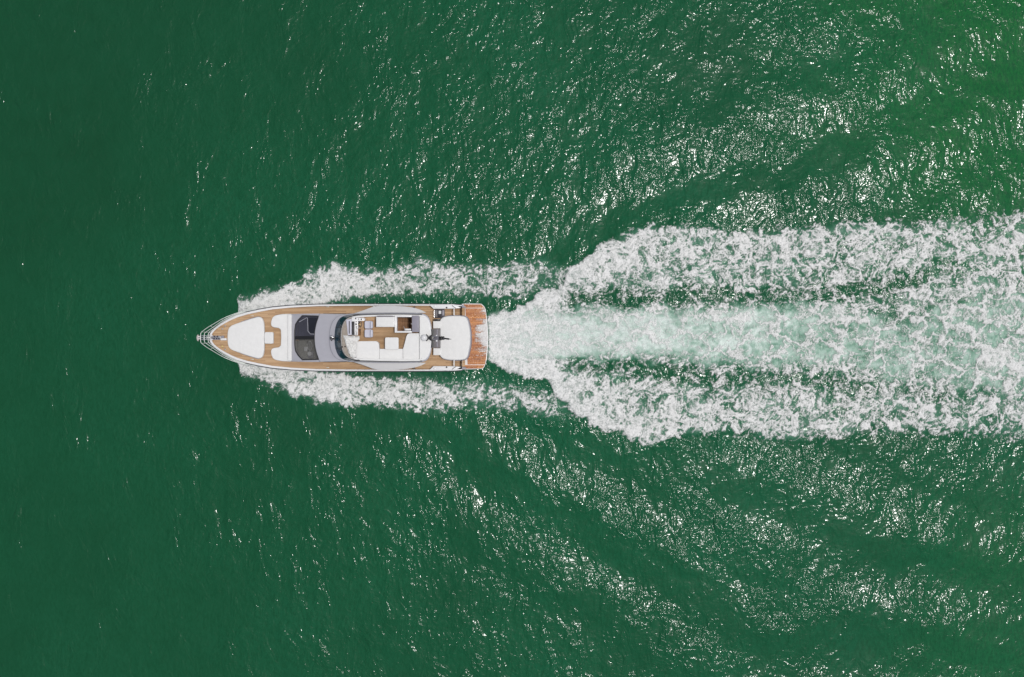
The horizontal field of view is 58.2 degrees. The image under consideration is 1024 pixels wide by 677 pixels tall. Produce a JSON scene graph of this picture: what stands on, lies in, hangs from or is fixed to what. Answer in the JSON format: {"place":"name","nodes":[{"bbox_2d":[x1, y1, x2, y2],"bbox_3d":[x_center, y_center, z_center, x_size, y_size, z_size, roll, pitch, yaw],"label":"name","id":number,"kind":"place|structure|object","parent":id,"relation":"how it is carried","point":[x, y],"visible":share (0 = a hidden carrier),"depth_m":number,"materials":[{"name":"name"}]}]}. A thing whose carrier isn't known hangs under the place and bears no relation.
{"place":"outdoors","nodes":[
{"label":"outdoors","id":0,"kind":"place"},
{"bbox_2d":[0,0,1023,676],"bbox_3d":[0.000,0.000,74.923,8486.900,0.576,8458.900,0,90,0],"label":"sea water","id":1,"kind":"structure","parent":0,"point":[176,496],"depth_m":75.00,"materials":[{"name":"green liquid"}]},
{"bbox_2d":[196,303,487,371],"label":"motor yacht","id":2,"kind":"object","parent":1,"relation":"on","point":[411,337],"visible":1,"depth_m":72.00,"materials":[{"name":"white plastic"}]},
{"bbox_2d":[343,335,359,357],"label":"canvas cover","id":3,"kind":"object","parent":2,"relation":"on","point":[351,342],"visible":1,"depth_m":70.18,"materials":[{"name":"white fabric"}]},
{"bbox_2d":[476,309,487,355],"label":"platform wash","id":4,"kind":"object","parent":2,"relation":"on","point":[483,336],"visible":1,"depth_m":74.43,"materials":[{"name":"liquid"}]},
{"bbox_2d":[237,256,568,311],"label":"bow spray","id":5,"kind":"object","parent":1,"relation":"on","point":[280,297],"visible":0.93,"depth_m":74.80,"materials":[{"name":"liquid"}]},
{"bbox_2d":[238,363,577,416],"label":"bow spray","id":6,"kind":"object","parent":1,"relation":"on","point":[322,386],"visible":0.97,"depth_m":74.79,"materials":[{"name":"liquid"}]},
{"bbox_2d":[487,209,1023,444],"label":"wake foam","id":7,"kind":"object","parent":1,"relation":"on","point":[501,353],"visible":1,"depth_m":74.81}
]}

